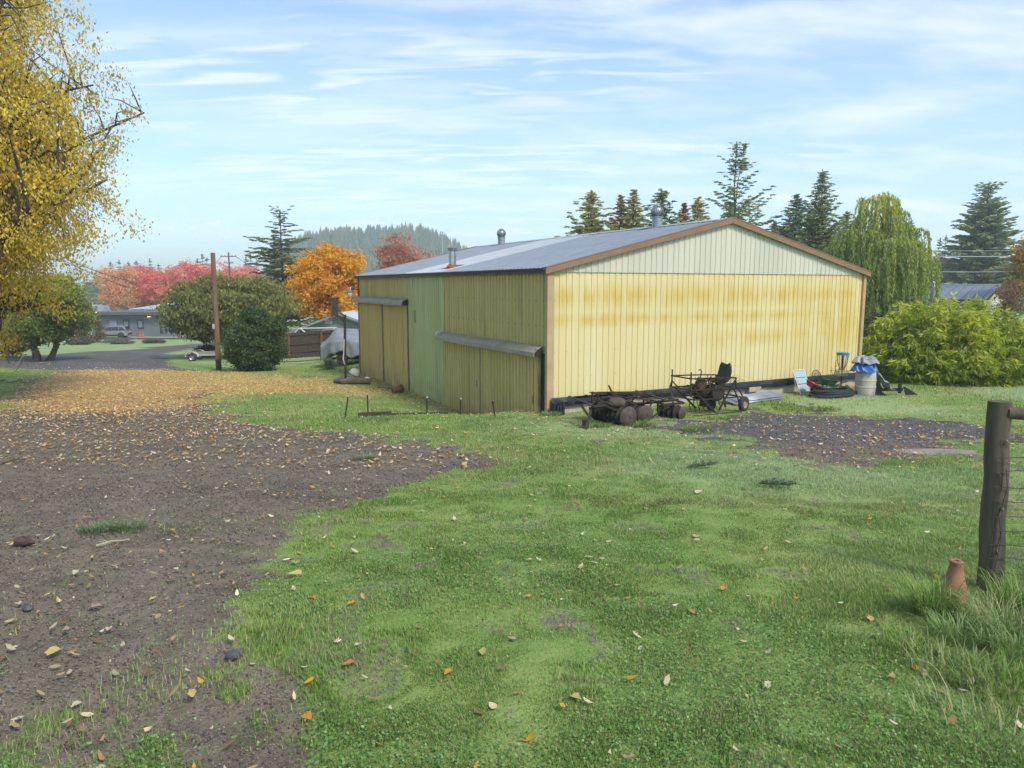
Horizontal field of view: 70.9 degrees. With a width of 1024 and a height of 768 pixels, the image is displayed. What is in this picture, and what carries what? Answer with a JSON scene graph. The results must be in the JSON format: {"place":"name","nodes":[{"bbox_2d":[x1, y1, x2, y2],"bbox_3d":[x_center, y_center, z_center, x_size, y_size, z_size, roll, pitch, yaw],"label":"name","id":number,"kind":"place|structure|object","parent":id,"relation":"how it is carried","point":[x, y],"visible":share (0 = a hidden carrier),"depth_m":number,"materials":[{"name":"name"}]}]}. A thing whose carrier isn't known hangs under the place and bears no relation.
{"place":"outdoors","nodes":[
{"label":"outdoors","id":0,"kind":"place"},
{"bbox_2d":[87,302,109,311],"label":"roof unit","id":1,"kind":"structure","parent":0,"point":[103,308],"depth_m":113.14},
{"bbox_2d":[0,343,222,371],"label":"gravel road","id":2,"kind":"structure","parent":0,"point":[146,357],"depth_m":48.59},
{"bbox_2d":[0,322,31,357],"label":"yellow bush","id":3,"kind":"object","parent":2,"relation":"on","point":[7,351],"visible":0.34,"depth_m":51.60,"materials":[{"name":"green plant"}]},
{"bbox_2d":[2,271,103,361],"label":"broadleaf tree","id":4,"kind":"object","parent":2,"relation":"on","point":[48,329],"visible":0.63,"depth_m":47.39,"materials":[{"name":"green plant"}]},
{"bbox_2d":[1,348,110,374],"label":"fallen leaves","id":5,"kind":"object","parent":2,"relation":"on","point":[28,358],"visible":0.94,"depth_m":39.39,"materials":[{"name":"orange plant"}]},
{"bbox_2d":[0,291,1023,767],"bbox_3d":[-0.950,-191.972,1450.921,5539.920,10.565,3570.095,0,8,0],"label":"ground","id":6,"kind":"structure","parent":0,"point":[304,363],"depth_m":5.09,"materials":[{"name":"plant"}]},
{"bbox_2d":[0,0,159,368],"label":"broadleaf tree","id":7,"kind":"object","parent":6,"relation":"on","point":[33,182],"visible":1,"depth_m":22.71,"materials":[{"name":"yellow plant"}]},
{"bbox_2d":[67,337,94,344],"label":"shrub","id":8,"kind":"object","parent":6,"relation":"on","point":[84,340],"visible":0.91,"depth_m":89.57,"materials":[{"name":"green plant"}]},
{"bbox_2d":[68,317,106,342],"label":"rusty shrub","id":9,"kind":"object","parent":6,"relation":"on","point":[100,335],"visible":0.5,"depth_m":97.85,"materials":[{"name":"brown plant"}]},
{"bbox_2d":[81,275,96,299],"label":"conifer tree","id":10,"kind":"object","parent":6,"relation":"on","point":[89,294],"visible":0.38,"depth_m":306.84,"materials":[{"name":"green plant"}]},
{"bbox_2d":[89,271,104,304],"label":"conifer tree","id":11,"kind":"object","parent":6,"relation":"on","point":[96,303],"visible":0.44,"depth_m":296.34,"materials":[{"name":"green plant"}]},
{"bbox_2d":[93,325,131,337],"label":"parked car","id":12,"kind":"object","parent":6,"relation":"on","point":[119,331],"visible":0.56,"depth_m":103.27,"materials":[{"name":"silver metal"}]},
{"bbox_2d":[88,263,145,309],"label":"broadleaf tree","id":13,"kind":"object","parent":6,"relation":"on","point":[111,297],"visible":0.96,"depth_m":146.41,"materials":[{"name":"orange plant"}]},
{"bbox_2d":[101,338,135,343],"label":"shrub","id":14,"kind":"object","parent":6,"relation":"on","point":[118,341],"visible":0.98,"depth_m":92.31,"materials":[{"name":"green plant"}]},
{"bbox_2d":[92,310,178,335],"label":"grey building","id":15,"kind":"structure","parent":6,"relation":"on","point":[136,321],"depth_m":107.73,"materials":[{"name":"paint"}]},
{"bbox_2d":[119,263,161,309],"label":"broadleaf tree","id":16,"kind":"object","parent":6,"relation":"on","point":[143,268],"visible":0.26,"depth_m":153.51,"materials":[{"name":"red plant"}]},
{"bbox_2d":[135,264,187,304],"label":"broadleaf tree","id":17,"kind":"object","parent":6,"relation":"on","point":[157,283],"visible":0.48,"depth_m":147.20,"materials":[{"name":"red plant"}]},
{"bbox_2d":[165,257,205,287],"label":"broadleaf tree","id":18,"kind":"object","parent":6,"relation":"on","point":[190,267],"visible":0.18,"depth_m":152.90,"materials":[{"name":"red plant"}]},
{"bbox_2d":[192,343,214,356],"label":"parked car","id":19,"kind":"object","parent":6,"relation":"on","point":[207,347],"visible":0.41,"depth_m":52.80,"materials":[{"name":"black metal"}]},
{"bbox_2d":[185,349,223,360],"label":"boat trailer","id":20,"kind":"object","parent":6,"relation":"on","point":[195,355],"visible":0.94,"depth_m":48.10,"materials":[{"name":"metal"}]},
{"bbox_2d":[189,261,236,281],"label":"broadleaf tree","id":21,"kind":"object","parent":6,"relation":"on","point":[208,271],"visible":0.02,"depth_m":147.40,"materials":[{"name":"red plant"}]},
{"bbox_2d":[211,253,221,370],"bbox_3d":[-16.110,-3.640,39.108,0.303,6.883,0.361,0,8,0],"label":"wooden pole","id":22,"kind":"object","parent":6,"relation":"on","point":[215,326],"visible":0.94,"depth_m":39.02,"materials":[{"name":"brown wood"}]},
{"bbox_2d":[142,270,308,343],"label":"broadleaf tree","id":23,"kind":"object","parent":6,"relation":"on","point":[189,312],"visible":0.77,"depth_m":48.94,"materials":[{"name":"green plant"}]},
{"bbox_2d":[221,265,261,277],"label":"broadleaf tree","id":24,"kind":"object","parent":6,"relation":"on","point":[249,269],"visible":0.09,"depth_m":152.81,"materials":[{"name":"red plant"}]},
{"bbox_2d":[215,304,293,371],"bbox_3d":[-13.847,-2.343,38.372,3.885,3.943,3.403,3,8,19],"label":"evergreen shrub","id":25,"kind":"object","parent":6,"relation":"on","point":[249,343],"visible":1,"depth_m":37.89,"materials":[{"name":"green plant"}]},
{"bbox_2d":[0,371,511,767],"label":"gravel drive","id":26,"kind":"structure","parent":6,"relation":"on","point":[219,737],"depth_m":5.83,"materials":[{"name":"gravel"}]},
{"bbox_2d":[12,536,35,546],"bbox_3d":[-4.197,1.350,6.178,0.164,0.101,0.126,-6,10,-38],"label":"rock","id":27,"kind":"object","parent":26,"relation":"on","point":[23,541],"visible":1,"depth_m":6.15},
{"bbox_2d":[76,518,126,534],"bbox_3d":[-3.808,1.333,6.731,0.489,0.115,0.512,-7,10,-41],"label":"grass tuft","id":28,"kind":"object","parent":26,"relation":"on","point":[98,528],"visible":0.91,"depth_m":6.70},
{"bbox_2d":[106,517,152,532],"bbox_3d":[-3.603,1.331,6.757,0.431,0.103,0.430,0,8,0],"label":"grass tuft","id":29,"kind":"object","parent":26,"relation":"on","point":[129,527],"visible":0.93,"depth_m":6.75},
{"bbox_2d":[225,650,240,660],"bbox_3d":[-1.545,1.505,3.993,0.080,0.061,0.072,0,8,0],"label":"stone","id":30,"kind":"object","parent":26,"relation":"on","point":[231,654],"visible":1,"depth_m":3.97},
{"bbox_2d":[353,453,374,460],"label":"grass tuft","id":31,"kind":"object","parent":26,"relation":"on","point":[365,456],"visible":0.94,"depth_m":11.22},
{"bbox_2d":[0,407,1022,767],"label":"gravel","id":32,"kind":"structure","parent":26,"relation":"on","point":[164,483],"depth_m":7.64,"materials":[{"name":"gravel"}]},
{"bbox_2d":[242,205,319,333],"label":"cedar tree","id":33,"kind":"object","parent":6,"relation":"on","point":[269,270],"visible":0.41,"depth_m":73.14,"materials":[{"name":"green plant"}]},
{"bbox_2d":[271,327,357,358],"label":"board fence","id":34,"kind":"object","parent":6,"relation":"on","point":[305,344],"visible":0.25,"depth_m":45.97,"materials":[{"name":"wood"}]},
{"bbox_2d":[289,310,357,332],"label":"grey house","id":35,"kind":"structure","parent":6,"relation":"on","point":[351,319],"depth_m":56.89,"materials":[{"name":"blue wood"}]},
{"bbox_2d":[282,241,375,321],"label":"broadleaf tree","id":36,"kind":"object","parent":6,"relation":"on","point":[321,284],"visible":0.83,"depth_m":60.09,"materials":[{"name":"orange plant"}]},
{"bbox_2d":[319,355,340,369],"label":"yucca plant","id":37,"kind":"object","parent":6,"relation":"on","point":[329,364],"visible":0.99,"depth_m":39.38,"materials":[{"name":"green plant"}]},
{"bbox_2d":[320,328,358,364],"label":"covered boat","id":38,"kind":"object","parent":6,"relation":"on","point":[331,345],"visible":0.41,"depth_m":40.43,"materials":[{"name":"fabric"}]},
{"bbox_2d":[323,297,356,383],"bbox_3d":[-7.313,-1.898,31.071,1.196,3.665,1.336,8,11,44],"label":"basketball hoop","id":39,"kind":"object","parent":6,"relation":"on","point":[335,310],"visible":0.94,"depth_m":30.92,"materials":[{"name":"black metal"}]},
{"bbox_2d":[340,377,370,383],"bbox_3d":[-6.672,-0.140,30.710,1.274,0.325,0.294,-1,8,-6],"label":"fallen log","id":40,"kind":"object","parent":6,"relation":"on","point":[354,380],"visible":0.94,"depth_m":30.60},
{"bbox_2d":[358,411,391,416],"bbox_3d":[-3.491,0.782,18.336,0.837,0.142,0.130,-1,8,-8],"label":"edging timber","id":41,"kind":"object","parent":6,"relation":"on","point":[369,414],"visible":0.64,"depth_m":18.28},
{"bbox_2d":[372,232,436,268],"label":"broadleaf tree","id":42,"kind":"object","parent":6,"relation":"on","point":[391,255],"visible":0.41,"depth_m":92.20,"materials":[{"name":"red plant"}]},
{"bbox_2d":[0,438,1023,767],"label":"clover","id":43,"kind":"object","parent":6,"relation":"on","point":[680,704],"visible":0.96,"depth_m":3.60,"materials":[{"name":"green plant"}]},
{"bbox_2d":[0,359,1023,767],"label":"fallen leaves","id":44,"kind":"object","parent":6,"relation":"on","point":[172,409],"depth_m":15.36,"materials":[{"name":"plant"}]},
{"bbox_2d":[551,402,564,414],"bbox_3d":[1.177,0.773,19.114,0.411,0.571,0.352,-4,9,-28],"label":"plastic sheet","id":45,"kind":"object","parent":6,"relation":"on","point":[556,406],"visible":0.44,"depth_m":19.00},
{"bbox_2d":[553,190,617,236],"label":"conifer tree","id":46,"kind":"object","parent":6,"relation":"on","point":[590,219],"visible":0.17,"depth_m":60.27,"materials":[{"name":"green plant"}]},
{"bbox_2d":[580,421,613,428],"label":"grass tuft","id":47,"kind":"object","parent":6,"relation":"on","point":[597,425],"visible":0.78,"depth_m":16.27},
{"bbox_2d":[353,217,871,414],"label":"barn","id":48,"kind":"structure","parent":6,"relation":"on","point":[537,325],"depth_m":21.95,"materials":[{"name":"yellow metal"}]},
{"bbox_2d":[359,303,383,381],"bbox_3d":[-6.415,-1.915,32.765,0.074,3.600,3.510,-4,9,-28],"label":"sliding door","id":49,"kind":"structure","parent":48,"relation":"in","point":[370,315],"depth_m":32.57,"materials":[{"name":"metal"}]},
{"bbox_2d":[383,304,409,391],"bbox_3d":[-4.843,-1.521,29.896,0.085,3.600,3.100,-4,9,-28],"label":"sliding door","id":50,"kind":"structure","parent":48,"relation":"in","point":[395,317],"depth_m":29.68,"materials":[{"name":"metal"}]},
{"bbox_2d":[443,246,461,268],"bbox_3d":[-2.116,-4.523,25.775,0.608,0.806,0.500,-4,9,-28],"label":"flue pipe","id":51,"kind":"object","parent":48,"relation":"on","point":[452,257],"visible":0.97,"depth_m":25.65,"materials":[{"name":"metal"}]},
{"bbox_2d":[444,341,479,414],"bbox_3d":[-1.673,-0.188,24.027,0.074,2.550,3.025,-4,9,-27],"label":"sliding door","id":52,"kind":"structure","parent":48,"relation":"in","point":[461,362],"depth_m":23.94,"materials":[{"name":"green"}]},
{"bbox_2d":[497,229,505,244],"bbox_3d":[-0.508,-6.979,34.189,0.436,0.800,0.436,0,8,0],"label":"roof ventilator","id":53,"kind":"object","parent":48,"relation":"on","point":[501,233],"visible":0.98,"depth_m":34.05,"materials":[{"name":"metal"}]},
{"bbox_2d":[480,348,540,414],"bbox_3d":[-0.123,0.221,21.043,0.085,2.550,3.700,-4,9,-28],"label":"sliding door","id":54,"kind":"structure","parent":48,"relation":"in","point":[512,381],"depth_m":20.92,"materials":[{"name":"green"}]},
{"bbox_2d":[651,205,663,227],"bbox_3d":[4.871,-5.599,24.117,0.436,0.800,0.436,0,8,0],"label":"roof ventilator","id":55,"kind":"object","parent":48,"relation":"on","point":[657,212],"visible":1,"depth_m":23.98,"materials":[{"name":"metal"}]},
{"bbox_2d":[600,194,631,229],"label":"conifer tree","id":56,"kind":"object","parent":6,"relation":"on","point":[619,211],"visible":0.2,"depth_m":61.44,"materials":[{"name":"brown plant"}]},
{"bbox_2d":[568,385,665,429],"bbox_3d":[2.460,0.483,16.989,2.764,0.889,1.579,-4,9,-28],"label":"disc harrow","id":57,"kind":"object","parent":6,"relation":"on","point":[619,410],"visible":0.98,"depth_m":16.79,"materials":[{"name":"metal"}]},
{"bbox_2d":[605,189,650,230],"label":"conifer tree","id":58,"kind":"object","parent":6,"relation":"on","point":[632,215],"visible":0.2,"depth_m":60.45,"materials":[{"name":"green plant"}]},
{"bbox_2d":[625,418,657,427],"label":"grass tuft","id":59,"kind":"object","parent":6,"relation":"on","point":[639,424],"visible":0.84,"depth_m":16.33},
{"bbox_2d":[635,188,683,226],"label":"conifer tree","id":60,"kind":"object","parent":6,"relation":"on","point":[661,195],"visible":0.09,"depth_m":62.36,"materials":[{"name":"green plant"}]},
{"bbox_2d":[650,388,685,418],"bbox_3d":[3.730,0.529,17.857,1.241,0.719,0.794,-4,9,-28],"label":"disc gang","id":61,"kind":"object","parent":6,"relation":"on","point":[671,410],"visible":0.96,"depth_m":17.82,"materials":[{"name":"metal"}]},
{"bbox_2d":[677,202,691,222],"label":"conifer tree","id":62,"kind":"object","parent":6,"relation":"on","point":[684,209],"visible":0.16,"depth_m":64.23,"materials":[{"name":"brown plant"}]},
{"bbox_2d":[677,196,711,222],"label":"conifer tree","id":63,"kind":"object","parent":6,"relation":"on","point":[696,206],"visible":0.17,"depth_m":60.41,"materials":[{"name":"green plant"}]},
{"bbox_2d":[686,459,719,467],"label":"fir sprig","id":64,"kind":"object","parent":6,"relation":"on","point":[705,464],"visible":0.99,"depth_m":10.22,"materials":[{"name":"green plant"}]},
{"bbox_2d":[669,362,748,415],"bbox_3d":[5.374,0.099,19.403,2.157,1.329,0.954,-4,9,-28],"label":"transplanter","id":65,"kind":"object","parent":6,"relation":"on","point":[709,395],"visible":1,"depth_m":19.27,"materials":[{"name":"metal"}]},
{"bbox_2d":[703,141,790,229],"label":"conifer tree","id":66,"kind":"object","parent":6,"relation":"on","point":[731,210],"visible":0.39,"depth_m":67.77,"materials":[{"name":"green plant"}]},
{"bbox_2d":[722,391,785,404],"bbox_3d":[7.166,0.405,21.347,2.080,0.185,0.692,-4,9,-28],"label":"metal sheet","id":67,"kind":"object","parent":6,"relation":"on","point":[759,396],"visible":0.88,"depth_m":21.36,"materials":[{"name":"metal"}]},
{"bbox_2d":[758,398,795,406],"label":"grass tuft","id":68,"kind":"object","parent":6,"relation":"on","point":[773,401],"visible":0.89,"depth_m":20.60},
{"bbox_2d":[759,477,800,486],"bbox_3d":[3.323,1.218,8.922,0.504,0.130,0.232,4,9,28],"label":"fir sprig","id":69,"kind":"object","parent":6,"relation":"on","point":[783,481],"visible":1,"depth_m":8.91,"materials":[{"name":"green plant"}]},
{"bbox_2d":[774,193,812,239],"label":"conifer tree","id":70,"kind":"object","parent":6,"relation":"on","point":[794,224],"visible":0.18,"depth_m":70.11,"materials":[{"name":"green plant"}]},
{"bbox_2d":[773,403,813,412],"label":"grass tuft","id":71,"kind":"object","parent":6,"relation":"on","point":[792,407],"visible":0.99,"depth_m":19.75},
{"bbox_2d":[793,369,809,394],"bbox_3d":[9.293,-0.068,23.011,0.532,0.761,0.389,-4,9,-28],"label":"folding lounger","id":72,"kind":"object","parent":6,"relation":"on","point":[803,387],"visible":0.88,"depth_m":22.98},
{"bbox_2d":[587,403,1023,468],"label":"gravel yard","id":73,"kind":"structure","parent":6,"relation":"on","point":[851,451],"depth_m":14.98,"materials":[{"name":"gravel"}]},
{"bbox_2d":[680,424,711,431],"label":"grass tuft","id":74,"kind":"object","parent":73,"relation":"on","point":[694,428],"visible":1,"depth_m":15.38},
{"bbox_2d":[891,448,976,454],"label":"concrete slab","id":75,"kind":"structure","parent":73,"relation":"on","point":[934,450],"depth_m":12.33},
{"bbox_2d":[785,169,849,250],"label":"conifer tree","id":76,"kind":"object","parent":6,"relation":"on","point":[820,239],"visible":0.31,"depth_m":64.06,"materials":[{"name":"green plant"}]},
{"bbox_2d":[806,403,841,411],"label":"grass tuft","id":77,"kind":"object","parent":6,"relation":"on","point":[819,407],"visible":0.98,"depth_m":19.67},
{"bbox_2d":[808,386,854,398],"bbox_3d":[9.872,0.243,22.241,1.722,0.291,1.001,-4,9,-28],"label":"drain pipe","id":78,"kind":"object","parent":6,"relation":"on","point":[828,392],"visible":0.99,"depth_m":21.83,"materials":[{"name":"black plastic"}]},
{"bbox_2d":[817,378,846,385],"bbox_3d":[10.080,0.045,22.921,1.114,0.485,0.509,-4,9,-28],"label":"wheelbarrow","id":79,"kind":"object","parent":6,"relation":"on","point":[827,382],"visible":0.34,"depth_m":22.73,"materials":[{"name":"green plastic"}]},
{"bbox_2d":[811,210,866,244],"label":"conifer tree","id":80,"kind":"object","parent":6,"relation":"on","point":[848,218],"visible":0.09,"depth_m":68.39,"materials":[{"name":"green plant"}]},
{"bbox_2d":[834,352,848,385],"bbox_3d":[10.683,-0.346,23.303,0.454,1.350,0.454,-4,9,-28],"label":"disc golf basket","id":81,"kind":"object","parent":6,"relation":"on","point":[842,354],"visible":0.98,"depth_m":23.18,"materials":[{"name":"metal"}]},
{"bbox_2d":[854,370,876,395],"bbox_3d":[11.111,-0.056,22.612,0.630,0.840,0.630,-2,8,-17],"label":"plastic barrel","id":82,"kind":"object","parent":6,"relation":"on","point":[865,383],"visible":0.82,"depth_m":22.37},
{"bbox_2d":[850,362,878,373],"bbox_3d":[11.055,-0.564,22.513,0.816,0.408,0.776,0,8,0],"label":"blue tarp","id":83,"kind":"object","parent":82,"relation":"on","point":[861,367],"visible":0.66,"depth_m":22.36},
{"bbox_2d":[852,355,879,364],"bbox_3d":[11.048,-0.768,22.547,0.863,0.303,0.732,0,8,0],"label":"grey tarp","id":84,"kind":"object","parent":83,"relation":"on","point":[868,360],"visible":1,"depth_m":22.37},
{"bbox_2d":[876,372,894,390],"bbox_3d":[11.604,-0.154,22.558,0.659,0.704,0.528,0,8,0],"label":"grey tarp","id":85,"kind":"object","parent":82,"relation":"on","point":[885,384],"visible":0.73,"depth_m":22.60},
{"bbox_2d":[863,303,888,334],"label":"scrub bush","id":86,"kind":"object","parent":6,"relation":"on","point":[867,319],"visible":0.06,"depth_m":41.57,"materials":[{"name":"green plant"}]},
{"bbox_2d":[821,191,942,322],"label":"willow tree","id":87,"kind":"object","parent":6,"relation":"on","point":[903,268],"visible":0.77,"depth_m":43.59,"materials":[{"name":"green plant"}]},
{"bbox_2d":[875,384,917,394],"bbox_3d":[12.041,0.172,22.742,1.580,0.330,0.240,-1,8,-7],"label":"black rail","id":88,"kind":"object","parent":6,"relation":"on","point":[899,389],"visible":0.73,"depth_m":22.71,"materials":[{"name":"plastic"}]},
{"bbox_2d":[859,617,952,659],"bbox_3d":[2.297,1.477,4.163,0.454,0.131,0.515,-5,9,-31],"label":"grass tuft","id":89,"kind":"object","parent":6,"relation":"on","point":[903,633],"visible":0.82,"depth_m":4.20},
{"bbox_2d":[865,281,1004,327],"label":"metal roofed house","id":90,"kind":"structure","parent":6,"relation":"on","point":[965,291],"depth_m":58.80,"materials":[{"name":"white"}]},
{"bbox_2d":[877,563,1002,621],"bbox_3d":[2.709,1.382,4.631,0.757,0.272,0.675,5,9,33],"label":"grass tuft","id":91,"kind":"object","parent":6,"relation":"on","point":[923,596],"visible":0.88,"depth_m":4.65,"materials":[{"name":"plant"}]},
{"bbox_2d":[862,291,1023,387],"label":"bamboo bush","id":92,"kind":"object","parent":6,"relation":"on","point":[996,354],"visible":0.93,"depth_m":25.43,"materials":[{"name":"green plant"}]},
{"bbox_2d":[884,629,1011,690],"bbox_3d":[2.343,1.495,3.885,0.648,0.157,0.578,-3,9,-24],"label":"grass tuft","id":93,"kind":"object","parent":6,"relation":"on","point":[938,653],"visible":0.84,"depth_m":3.91,"materials":[{"name":"plant"}]},
{"bbox_2d":[939,558,969,604],"bbox_3d":[3.040,1.358,4.940,0.196,0.308,0.195,0,8,0],"label":"terracotta cone","id":94,"kind":"object","parent":6,"relation":"on","point":[955,569],"visible":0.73,"depth_m":4.89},
{"bbox_2d":[891,666,1023,767],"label":"grass tuft","id":95,"kind":"object","parent":6,"relation":"on","point":[1001,727],"visible":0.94,"depth_m":3.37,"materials":[{"name":"plant"}]},
{"bbox_2d":[911,599,1016,649],"bbox_3d":[2.669,1.455,4.303,0.618,0.164,0.555,6,10,36],"label":"grass tuft","id":96,"kind":"object","parent":6,"relation":"on","point":[957,627],"visible":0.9,"depth_m":4.30,"materials":[{"name":"plant"}]},
{"bbox_2d":[930,181,1023,316],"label":"conifer tree","id":97,"kind":"object","parent":6,"relation":"on","point":[990,237],"visible":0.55,"depth_m":96.73,"materials":[{"name":"green plant"}]},
{"bbox_2d":[934,585,1023,641],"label":"grass tuft","id":98,"kind":"object","parent":6,"relation":"on","point":[1018,625],"visible":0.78,"depth_m":4.50,"materials":[{"name":"plant"}]},
{"bbox_2d":[940,644,1023,713],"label":"grass tuft","id":99,"kind":"object","parent":6,"relation":"on","point":[1016,673],"visible":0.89,"depth_m":3.77,"materials":[{"name":"plant"}]},
{"bbox_2d":[956,609,1023,661],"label":"grass tuft","id":100,"kind":"object","parent":6,"relation":"on","point":[1017,635],"visible":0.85,"depth_m":4.19,"materials":[{"name":"plant"}]},
{"bbox_2d":[964,560,1023,611],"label":"grass tuft","id":101,"kind":"object","parent":6,"relation":"on","point":[1008,591],"visible":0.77,"depth_m":4.93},
{"bbox_2d":[976,400,1012,593],"bbox_3d":[3.454,0.911,5.142,0.220,1.595,0.190,0,8,0],"label":"fence post","id":102,"kind":"object","parent":6,"relation":"on","point":[998,424],"visible":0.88,"depth_m":5.08,"materials":[{"name":"wood"}]},
{"bbox_2d":[984,439,1023,587],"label":"wire mesh","id":103,"kind":"object","parent":102,"relation":"attached to","point":[993,517],"visible":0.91,"depth_m":5.05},
{"bbox_2d":[1008,407,1023,419],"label":"fence rail","id":104,"kind":"object","parent":102,"relation":"attached to","point":[1016,413],"visible":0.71,"depth_m":4.96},
{"bbox_2d":[991,279,1023,338],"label":"bare shrub","id":105,"kind":"object","parent":6,"relation":"on","point":[1009,297],"visible":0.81,"depth_m":43.61,"materials":[{"name":"brown plant"}]},
{"bbox_2d":[1000,234,1023,294],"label":"broadleaf tree","id":106,"kind":"object","parent":6,"relation":"on","point":[1017,259],"visible":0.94,"depth_m":54.81,"materials":[{"name":"orange plant"}]},
{"bbox_2d":[0,0,1023,287],"label":"sky","id":107,"kind":"structure","parent":0,"point":[468,121],"materials":[{"name":"blue"}]},
{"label":"hill","id":108,"kind":"structure","parent":0,"visible":0},
{"bbox_2d":[271,222,467,279],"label":"hill forest","id":109,"kind":"object","parent":108,"relation":"on","point":[367,242],"visible":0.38,"depth_m":595.89,"materials":[{"name":"plant"}]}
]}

